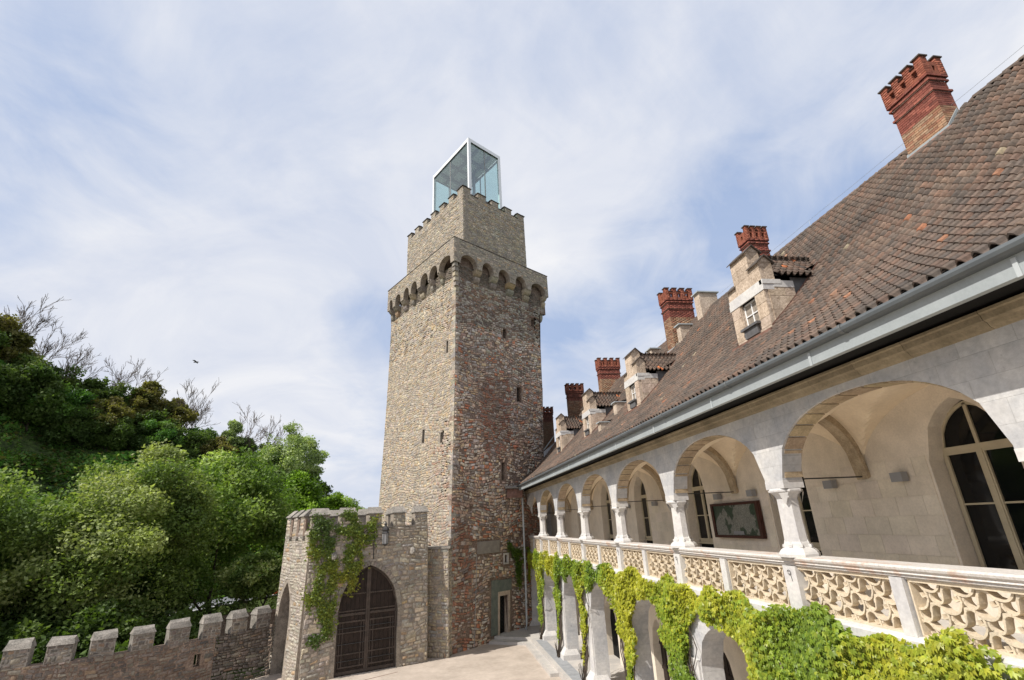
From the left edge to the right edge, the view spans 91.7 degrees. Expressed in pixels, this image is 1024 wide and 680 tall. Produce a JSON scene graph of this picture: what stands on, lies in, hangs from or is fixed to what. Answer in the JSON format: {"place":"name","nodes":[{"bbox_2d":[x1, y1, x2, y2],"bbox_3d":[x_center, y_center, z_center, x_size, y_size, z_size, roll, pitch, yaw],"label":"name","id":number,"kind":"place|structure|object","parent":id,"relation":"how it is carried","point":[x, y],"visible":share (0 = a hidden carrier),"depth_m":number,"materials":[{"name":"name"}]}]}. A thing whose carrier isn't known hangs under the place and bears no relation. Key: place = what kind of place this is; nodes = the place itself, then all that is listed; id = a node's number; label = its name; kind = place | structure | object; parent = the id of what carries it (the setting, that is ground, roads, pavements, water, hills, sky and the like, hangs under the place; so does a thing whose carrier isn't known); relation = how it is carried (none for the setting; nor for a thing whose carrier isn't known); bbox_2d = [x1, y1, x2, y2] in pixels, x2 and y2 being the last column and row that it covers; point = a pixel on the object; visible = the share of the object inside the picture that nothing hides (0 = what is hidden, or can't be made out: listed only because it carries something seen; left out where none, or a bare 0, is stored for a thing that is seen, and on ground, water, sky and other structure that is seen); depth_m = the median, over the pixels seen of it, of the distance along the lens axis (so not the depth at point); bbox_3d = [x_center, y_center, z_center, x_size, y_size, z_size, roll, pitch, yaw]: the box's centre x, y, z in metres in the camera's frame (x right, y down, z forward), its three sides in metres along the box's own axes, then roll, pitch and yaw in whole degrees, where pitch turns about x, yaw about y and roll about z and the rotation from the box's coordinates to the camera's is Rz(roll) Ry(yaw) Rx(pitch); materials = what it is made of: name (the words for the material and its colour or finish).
{"place":"outdoors","nodes":[
{"label":"outdoors","id":0,"kind":"place"},
{"bbox_2d":[0,362,269,612],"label":"hill","id":1,"kind":"structure","parent":0,"point":[33,446],"depth_m":69.54,"materials":[{"name":"green plant"}]},
{"bbox_2d":[0,359,10,388],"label":"hillside tree","id":2,"kind":"object","parent":1,"relation":"on","point":[2,381],"visible":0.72,"depth_m":68.96,"materials":[{"name":"green plant"}]},
{"bbox_2d":[0,331,11,348],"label":"hillside tree","id":3,"kind":"object","parent":1,"relation":"on","point":[4,340],"visible":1,"depth_m":73.91,"materials":[{"name":"green plant"}]},
{"bbox_2d":[0,363,44,406],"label":"hillside tree","id":4,"kind":"object","parent":1,"relation":"on","point":[14,376],"visible":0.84,"depth_m":70.47,"materials":[{"name":"green plant"}]},
{"bbox_2d":[0,312,45,364],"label":"hillside tree","id":5,"kind":"object","parent":1,"relation":"on","point":[22,342],"visible":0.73,"depth_m":76.79,"materials":[{"name":"green plant"}]},
{"bbox_2d":[0,355,62,413],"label":"hillside tree","id":6,"kind":"object","parent":1,"relation":"on","point":[40,370],"visible":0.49,"depth_m":72.42,"materials":[{"name":"green plant"}]},
{"bbox_2d":[0,380,67,430],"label":"hillside tree","id":7,"kind":"object","parent":1,"relation":"on","point":[17,411],"visible":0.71,"depth_m":71.93,"materials":[{"name":"green plant"}]},
{"bbox_2d":[1,294,71,334],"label":"bare tree","id":8,"kind":"object","parent":1,"relation":"on","point":[39,321],"visible":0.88,"depth_m":79.70,"materials":[{"name":"plant"}]},
{"bbox_2d":[18,306,58,335],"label":"bare tree","id":9,"kind":"object","parent":1,"relation":"on","point":[48,325],"visible":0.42,"depth_m":80.22,"materials":[{"name":"plant"}]},
{"bbox_2d":[9,352,87,390],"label":"hillside tree","id":10,"kind":"object","parent":1,"relation":"on","point":[29,358],"visible":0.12,"depth_m":80.56,"materials":[{"name":"green plant"}]},
{"bbox_2d":[20,381,97,438],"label":"hillside tree","id":11,"kind":"object","parent":1,"relation":"on","point":[76,397],"visible":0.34,"depth_m":76.10,"materials":[{"name":"green plant"}]},
{"bbox_2d":[32,316,90,362],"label":"bare tree","id":12,"kind":"object","parent":1,"relation":"on","point":[48,349],"visible":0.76,"depth_m":84.67,"materials":[{"name":"plant"}]},
{"bbox_2d":[35,399,104,444],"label":"hillside tree","id":13,"kind":"object","parent":1,"relation":"on","point":[51,434],"visible":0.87,"depth_m":74.50,"materials":[{"name":"green plant"}]},
{"bbox_2d":[62,349,91,378],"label":"bare tree","id":14,"kind":"object","parent":1,"relation":"on","point":[75,362],"visible":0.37,"depth_m":83.31,"materials":[{"name":"plant"}]},
{"bbox_2d":[58,344,110,382],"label":"bare tree","id":15,"kind":"object","parent":1,"relation":"on","point":[81,362],"visible":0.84,"depth_m":81.96,"materials":[{"name":"plant"}]},
{"bbox_2d":[62,376,124,405],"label":"hillside tree","id":16,"kind":"object","parent":1,"relation":"on","point":[95,386],"visible":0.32,"depth_m":83.05,"materials":[{"name":"green plant"}]},
{"bbox_2d":[82,413,135,451],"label":"hillside tree","id":17,"kind":"object","parent":1,"relation":"on","point":[103,438],"visible":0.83,"depth_m":77.16,"materials":[{"name":"green plant"}]},
{"bbox_2d":[84,396,135,436],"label":"hillside tree","id":18,"kind":"object","parent":1,"relation":"on","point":[116,407],"visible":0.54,"depth_m":79.23,"materials":[{"name":"green plant"}]},
{"bbox_2d":[108,369,140,394],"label":"bare tree","id":19,"kind":"object","parent":1,"relation":"on","point":[131,373],"visible":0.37,"depth_m":87.54,"materials":[{"name":"plant"}]},
{"bbox_2d":[102,381,160,409],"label":"hillside tree","id":20,"kind":"object","parent":1,"relation":"on","point":[113,392],"visible":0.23,"depth_m":85.25,"materials":[{"name":"green plant"}]},
{"bbox_2d":[110,420,160,450],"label":"hillside tree","id":21,"kind":"object","parent":1,"relation":"on","point":[132,437],"visible":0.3,"depth_m":79.99,"materials":[{"name":"green plant"}]},
{"bbox_2d":[104,355,167,393],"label":"bare tree","id":22,"kind":"object","parent":1,"relation":"on","point":[143,377],"visible":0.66,"depth_m":88.57,"materials":[{"name":"plant"}]},
{"bbox_2d":[0,360,284,613],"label":"hillside scrub","id":23,"kind":"object","parent":1,"relation":"on","point":[55,463],"visible":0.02,"depth_m":69.72,"materials":[{"name":"green plant"}]},
{"bbox_2d":[126,380,175,425],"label":"tree","id":24,"kind":"object","parent":1,"relation":"on","point":[144,396],"visible":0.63,"depth_m":86.25,"materials":[{"name":"green plant"}]},
{"bbox_2d":[132,408,182,440],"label":"hillside tree","id":25,"kind":"object","parent":1,"relation":"on","point":[151,414],"visible":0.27,"depth_m":84.07,"materials":[{"name":"green plant"}]},
{"bbox_2d":[131,416,186,454],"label":"hillside tree","id":26,"kind":"object","parent":1,"relation":"on","point":[168,431],"visible":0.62,"depth_m":81.29,"materials":[{"name":"green plant"}]},
{"bbox_2d":[153,397,199,428],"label":"hillside tree","id":27,"kind":"object","parent":1,"relation":"on","point":[184,414],"visible":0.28,"depth_m":88.36,"materials":[{"name":"green plant"}]},
{"bbox_2d":[157,424,213,456],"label":"hillside tree","id":28,"kind":"object","parent":1,"relation":"on","point":[191,442],"visible":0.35,"depth_m":84.64,"materials":[{"name":"green plant"}]},
{"bbox_2d":[182,448,206,469],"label":"hillside tree","id":29,"kind":"object","parent":1,"relation":"on","point":[192,453],"visible":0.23,"depth_m":82.60,"materials":[{"name":"green plant"}]},
{"bbox_2d":[175,379,220,433],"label":"bare tree","id":30,"kind":"object","parent":1,"relation":"on","point":[198,408],"visible":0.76,"depth_m":92.33,"materials":[{"name":"plant"}]},
{"bbox_2d":[186,404,210,430],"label":"bare tree","id":31,"kind":"object","parent":1,"relation":"on","point":[191,423],"visible":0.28,"depth_m":91.88,"materials":[{"name":"plant"}]},
{"bbox_2d":[182,426,219,449],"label":"hillside tree","id":32,"kind":"object","parent":1,"relation":"on","point":[214,433],"visible":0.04,"depth_m":90.00,"materials":[{"name":"green plant"}]},
{"bbox_2d":[187,436,238,465],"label":"hillside tree","id":33,"kind":"object","parent":1,"relation":"on","point":[219,442],"visible":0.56,"depth_m":86.48,"materials":[{"name":"green plant"}]},
{"bbox_2d":[221,419,246,455],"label":"tree","id":34,"kind":"object","parent":1,"relation":"on","point":[231,435],"visible":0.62,"depth_m":92.42,"materials":[{"name":"green plant"}]},
{"bbox_2d":[227,441,247,452],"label":"hillside tree","id":35,"kind":"object","parent":1,"relation":"on","point":[237,446],"visible":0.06,"depth_m":92.20,"materials":[{"name":"green plant"}]},
{"bbox_2d":[232,448,255,462],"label":"hillside tree","id":36,"kind":"object","parent":1,"relation":"on","point":[248,452],"visible":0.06,"depth_m":90.10,"materials":[{"name":"green plant"}]},
{"bbox_2d":[234,403,272,442],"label":"bare tree","id":37,"kind":"object","parent":1,"relation":"on","point":[251,424],"visible":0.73,"depth_m":98.77,"materials":[{"name":"plant"}]},
{"bbox_2d":[243,435,270,455],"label":"hillside tree","id":38,"kind":"object","parent":1,"relation":"on","point":[256,446],"visible":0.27,"depth_m":95.04,"materials":[{"name":"green plant"}]},
{"bbox_2d":[252,450,269,468],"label":"hillside tree","id":39,"kind":"object","parent":1,"relation":"on","point":[259,456],"visible":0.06,"depth_m":92.39,"materials":[{"name":"green plant"}]},
{"bbox_2d":[245,414,298,451],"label":"bare tree","id":40,"kind":"object","parent":1,"relation":"on","point":[265,431],"visible":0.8,"depth_m":96.22,"materials":[{"name":"plant"}]},
{"bbox_2d":[260,443,287,457],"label":"hillside tree","id":41,"kind":"object","parent":1,"relation":"on","point":[279,448],"visible":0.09,"depth_m":98.05,"materials":[{"name":"green plant"}]},
{"bbox_2d":[261,451,296,495],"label":"tree","id":42,"kind":"object","parent":1,"relation":"on","point":[277,459],"visible":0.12,"depth_m":85.59,"materials":[{"name":"green plant"}]},
{"bbox_2d":[255,420,319,483],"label":"tree","id":43,"kind":"object","parent":1,"relation":"on","point":[295,439],"visible":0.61,"depth_m":87.20,"materials":[{"name":"green plant"}]},
{"bbox_2d":[282,433,330,475],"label":"tree","id":44,"kind":"object","parent":1,"relation":"on","point":[313,443],"visible":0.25,"depth_m":92.61,"materials":[{"name":"green plant"}]},
{"bbox_2d":[296,471,332,501],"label":"tree","id":45,"kind":"object","parent":1,"relation":"on","point":[326,487],"visible":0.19,"depth_m":88.22,"materials":[{"name":"green plant"}]},
{"bbox_2d":[351,498,366,516],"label":"tree","id":46,"kind":"object","parent":1,"relation":"on","point":[354,502],"visible":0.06,"depth_m":87.00,"materials":[{"name":"green plant"}]},
{"bbox_2d":[194,659,264,679],"bbox_3d":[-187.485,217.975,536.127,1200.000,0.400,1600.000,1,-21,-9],"label":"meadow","id":47,"kind":"structure","parent":0,"point":[260,668],"depth_m":37.72,"materials":[{"name":"green plant"}]},
{"bbox_2d":[0,587,50,636],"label":"shrub","id":48,"kind":"object","parent":47,"relation":"on","point":[15,613],"visible":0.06,"depth_m":34.09,"materials":[{"name":"green plant"}]},
{"bbox_2d":[0,483,53,612],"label":"leafy tree","id":49,"kind":"object","parent":47,"relation":"on","point":[33,499],"visible":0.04,"depth_m":38.59,"materials":[{"name":"green plant"}]},
{"bbox_2d":[0,463,54,637],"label":"leafy tree","id":50,"kind":"object","parent":47,"relation":"on","point":[7,505],"visible":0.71,"depth_m":33.51,"materials":[{"name":"green plant"}]},
{"bbox_2d":[0,593,89,656],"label":"shrub","id":51,"kind":"object","parent":47,"relation":"on","point":[23,616],"visible":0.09,"depth_m":32.67,"materials":[{"name":"green plant"}]},
{"bbox_2d":[0,617,90,663],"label":"shrub","id":52,"kind":"object","parent":47,"relation":"on","point":[18,633],"visible":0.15,"depth_m":29.61,"materials":[{"name":"green plant"}]},
{"bbox_2d":[3,499,161,620],"bbox_3d":[-34.854,19.721,39.552,12.555,14.239,14.612,1,-21,-9],"label":"leafy tree","id":53,"kind":"object","parent":47,"relation":"on","point":[143,578],"visible":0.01,"depth_m":39.47,"materials":[{"name":"green plant"}]},
{"bbox_2d":[45,597,169,658],"bbox_3d":[-25.341,20.330,31.973,8.585,7.001,7.727,-11,-22,20],"label":"shrub","id":54,"kind":"object","parent":47,"relation":"on","point":[123,624],"visible":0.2,"depth_m":31.57,"materials":[{"name":"green plant"}]},
{"bbox_2d":[0,438,229,624],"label":"leafy tree","id":55,"kind":"object","parent":47,"relation":"on","point":[92,574],"visible":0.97,"depth_m":35.04,"materials":[{"name":"green plant"}]},
{"bbox_2d":[0,605,274,679],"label":"boundary wall","id":56,"kind":"structure","parent":47,"relation":"on","point":[142,657],"depth_m":26.29,"materials":[{"name":"stone"}]},
{"bbox_2d":[120,580,206,632],"bbox_3d":[-26.931,21.817,36.489,8.322,7.540,9.245,-1,-20,-6],"label":"shrub","id":57,"kind":"object","parent":47,"relation":"on","point":[170,611],"visible":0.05,"depth_m":38.20,"materials":[{"name":"green plant"}]},
{"bbox_2d":[125,605,219,664],"bbox_3d":[-23.919,21.529,33.922,6.612,5.859,6.567,-17,-25,34],"label":"shrub","id":58,"kind":"object","parent":47,"relation":"on","point":[194,633],"visible":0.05,"depth_m":33.94,"materials":[{"name":"green plant"}]},
{"bbox_2d":[137,444,306,614],"bbox_3d":[-28.602,19.472,47.943,14.866,20.083,15.044,-5,-20,5],"label":"leafy tree","id":59,"kind":"object","parent":47,"relation":"on","point":[251,517],"visible":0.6,"depth_m":47.27,"materials":[{"name":"green plant"}]},
{"bbox_2d":[195,545,282,620],"bbox_3d":[-22.011,22.024,41.779,5.848,8.710,6.647,-12,-22,23],"label":"leafy tree","id":60,"kind":"object","parent":47,"relation":"on","point":[245,580],"visible":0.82,"depth_m":41.35,"materials":[{"name":"green plant"}]},
{"bbox_2d":[211,609,275,673],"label":"yard wall","id":61,"kind":"structure","parent":47,"relation":"on","point":[224,617],"depth_m":39.40,"materials":[{"name":"stone"}]},
{"bbox_2d":[189,594,276,610],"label":"road","id":62,"kind":"structure","parent":0,"point":[228,599],"depth_m":58.35,"materials":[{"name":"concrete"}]},
{"bbox_2d":[195,595,277,615],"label":"verge","id":63,"kind":"structure","parent":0,"point":[259,603],"depth_m":57.06,"materials":[{"name":"green plant"}]},
{"bbox_2d":[250,468,327,571],"bbox_3d":[-25.393,23.713,58.223,10.821,17.315,8.034,1,-21,-9],"label":"leafy tree","id":64,"kind":"object","parent":63,"relation":"on","point":[307,488],"visible":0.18,"depth_m":59.62,"materials":[{"name":"green plant"}]},
{"bbox_2d":[323,491,360,511],"bbox_3d":[-22.413,26.447,62.153,8.739,14.284,9.986,1,-21,-9],"label":"leafy tree","id":65,"kind":"object","parent":63,"relation":"on","point":[333,502],"visible":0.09,"depth_m":61.81,"materials":[{"name":"green plant"}]},
{"bbox_2d":[250,644,561,679],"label":"courtyard","id":66,"kind":"structure","parent":0,"point":[499,662],"depth_m":29.84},
{"bbox_2d":[269,506,428,679],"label":"gatehouse","id":67,"kind":"object","parent":66,"relation":"on","point":[383,613],"visible":0.93,"depth_m":31.53,"materials":[{"name":"stone"}]},
{"bbox_2d":[300,506,383,650],"bbox_3d":[-10.543,14.488,30.995,4.929,8.234,0.681,9,-23,-28],"label":"creeper","id":68,"kind":"object","parent":67,"relation":"attached to","point":[324,613],"visible":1,"depth_m":30.94,"materials":[{"name":"green plant"}]},
{"bbox_2d":[361,521,388,558],"bbox_3d":[-9.168,13.078,32.422,2.236,2.317,0.569,1,-21,-11],"label":"wall lantern","id":69,"kind":"object","parent":67,"relation":"attached to","point":[385,533],"depth_m":32.49,"materials":[{"name":"metal"}]},
{"bbox_2d":[379,184,547,657],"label":"stone tower","id":70,"kind":"structure","parent":66,"relation":"on","point":[463,452],"depth_m":43.18,"materials":[{"name":"stone"}]},
{"bbox_2d":[432,137,501,212],"bbox_3d":[-5.110,-15.746,55.399,4.525,8.800,8.076,13,-25,-36],"label":"glass lookout","id":71,"kind":"object","parent":70,"relation":"on","point":[470,163],"visible":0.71,"depth_m":55.67,"materials":[{"name":"white metal"}]},
{"bbox_2d":[505,540,523,589],"bbox_3d":[0.351,17.919,39.579,0.522,3.789,2.161,-17,-25,35],"label":"creeper","id":72,"kind":"object","parent":70,"relation":"attached to","point":[516,553],"visible":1,"depth_m":39.70,"materials":[{"name":"green plant"}]},
{"bbox_2d":[489,639,558,677],"bbox_3d":[0.681,20.831,33.531,3.950,0.175,13.600,1,-21,-9],"label":"step","id":73,"kind":"object","parent":66,"relation":"on","point":[545,664],"visible":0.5,"depth_m":32.47,"materials":[{"name":"stone"}]},
{"bbox_2d":[494,626,576,672],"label":"terrace","id":74,"kind":"structure","parent":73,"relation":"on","point":[531,634],"depth_m":35.82,"materials":[{"name":"stone"}]},
{"bbox_2d":[559,668,581,679],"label":"terrace edge","id":75,"kind":"object","parent":66,"relation":"on","point":[563,675],"visible":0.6,"depth_m":26.71,"materials":[{"name":"stone"}]},
{"bbox_2d":[536,640,581,679],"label":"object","id":76,"kind":"object","parent":75,"relation":"on","point":[569,669],"visible":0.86,"depth_m":28.70,"materials":[{"name":"grey stone"}]},
{"bbox_2d":[517,46,1023,679],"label":"gallery building","id":77,"kind":"structure","parent":66,"relation":"on","point":[861,342],"depth_m":11.80,"materials":[{"name":"stone"}]},
{"bbox_2d":[526,546,545,639],"bbox_3d":[1.794,18.852,37.379,0.565,6.009,7.935,1,-21,-9],"label":"creeper","id":78,"kind":"object","parent":77,"relation":"attached to","point":[532,559],"visible":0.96,"depth_m":36.12,"materials":[{"name":"green plant"}]},
{"bbox_2d":[543,550,567,657],"bbox_3d":[2.734,16.488,31.253,0.623,5.963,5.667,1,-21,-9],"label":"creeper","id":79,"kind":"object","parent":77,"relation":"attached to","point":[554,570],"visible":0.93,"depth_m":31.03,"materials":[{"name":"green plant"}]},
{"bbox_2d":[561,554,596,679],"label":"creeper","id":80,"kind":"object","parent":77,"relation":"attached to","point":[579,571],"visible":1,"depth_m":25.82,"materials":[{"name":"green plant"}]},
{"bbox_2d":[606,491,612,537],"bbox_3d":[6.112,10.536,30.522,0.120,3.070,1.620,1,-21,-9],"label":"window","id":81,"kind":"structure","parent":77,"relation":"in","point":[607,499],"depth_m":30.92,"materials":[{"name":"black glass"}]},
{"bbox_2d":[595,562,641,679],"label":"creeper","id":82,"kind":"object","parent":77,"relation":"attached to","point":[619,588],"visible":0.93,"depth_m":20.09,"materials":[{"name":"green plant"}]},
{"bbox_2d":[640,481,652,540],"bbox_3d":[6.943,8.578,25.342,0.120,3.070,1.620,1,-21,-9],"label":"window","id":83,"kind":"structure","parent":77,"relation":"in","point":[646,518],"depth_m":25.62,"materials":[{"name":"black glass"}]},
{"bbox_2d":[651,501,657,505],"bbox_3d":[6.737,7.728,23.468,0.195,0.200,0.300,1,-21,-9],"label":"wall lamp","id":84,"kind":"object","parent":77,"relation":"attached to","point":[653,503],"visible":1,"depth_m":23.36,"materials":[{"name":"metal"}]},
{"bbox_2d":[659,641,669,679],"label":"wooden door","id":85,"kind":"structure","parent":77,"relation":"in","point":[665,667],"depth_m":23.32,"materials":[{"name":"brown wood"}]},
{"bbox_2d":[636,572,721,679],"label":"creeper","id":86,"kind":"object","parent":77,"relation":"attached to","point":[687,603],"visible":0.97,"depth_m":15.73,"materials":[{"name":"green plant"}]},
{"bbox_2d":[692,467,713,543],"bbox_3d":[7.775,6.620,20.162,0.120,3.070,1.620,1,-21,-9],"label":"window","id":87,"kind":"structure","parent":77,"relation":"in","point":[700,504],"depth_m":20.35,"materials":[{"name":"black glass"}]},
{"bbox_2d":[713,494,721,499],"bbox_3d":[7.569,5.770,18.288,0.195,0.200,0.300,1,-21,-9],"label":"wall lamp","id":88,"kind":"object","parent":77,"relation":"attached to","point":[717,496],"visible":1,"depth_m":18.18,"materials":[{"name":"metal"}]},
{"bbox_2d":[723,653,733,679],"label":"wooden door","id":89,"kind":"structure","parent":77,"relation":"in","point":[728,672],"depth_m":18.37,"materials":[{"name":"brown wood"}]},
{"bbox_2d":[710,500,766,538],"bbox_3d":[7.758,6.238,17.212,0.125,1.160,2.900,1,-21,-9],"label":"framed map","id":90,"kind":"object","parent":77,"relation":"attached to","point":[743,519],"visible":1,"depth_m":16.98,"materials":[{"name":"metal"}]},
{"bbox_2d":[745,489,756,496],"bbox_3d":[7.881,5.036,16.346,0.195,0.200,0.300,1,-21,-9],"label":"wall lamp","id":91,"kind":"object","parent":77,"relation":"attached to","point":[750,492],"visible":1,"depth_m":16.24,"materials":[{"name":"metal"}]},
{"bbox_2d":[706,587,906,679],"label":"creeper","id":92,"kind":"object","parent":77,"relation":"attached to","point":[821,643],"visible":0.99,"depth_m":10.61,"materials":[{"name":"green plant"}]},
{"bbox_2d":[798,477,820,549],"bbox_3d":[8.607,4.661,14.982,0.120,3.070,1.620,1,-21,-9],"label":"window","id":93,"kind":"structure","parent":77,"relation":"in","point":[805,506],"depth_m":14.56,"materials":[{"name":"black glass"}]},
{"bbox_2d":[822,480,837,488],"bbox_3d":[8.401,3.812,13.108,0.195,0.200,0.300,1,-21,-9],"label":"wall lamp","id":94,"kind":"object","parent":77,"relation":"attached to","point":[828,484],"visible":1,"depth_m":13.01,"materials":[{"name":"metal"}]},
{"bbox_2d":[889,472,909,481],"bbox_3d":[8.713,3.078,11.165,0.195,0.200,0.300,1,-21,-9],"label":"wall lamp","id":95,"kind":"object","parent":77,"relation":"attached to","point":[898,476],"visible":1,"depth_m":11.09,"materials":[{"name":"metal"}]},
{"bbox_2d":[900,626,1023,679],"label":"creeper","id":96,"kind":"object","parent":77,"relation":"attached to","point":[948,653],"visible":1,"depth_m":7.35,"materials":[{"name":"green plant"}]},
{"bbox_2d":[942,401,1023,569],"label":"glazed door","id":97,"kind":"structure","parent":77,"relation":"in","point":[986,473],"depth_m":9.87,"materials":[{"name":"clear glass"}]},
{"bbox_2d":[0,0,1023,508],"label":"sky","id":98,"kind":"structure","parent":0,"point":[238,189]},
{"bbox_2d":[535,620,626,679],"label":"arcade floor","id":99,"kind":"structure","parent":0,"point":[617,671],"depth_m":28.20,"materials":[{"name":"stone"}]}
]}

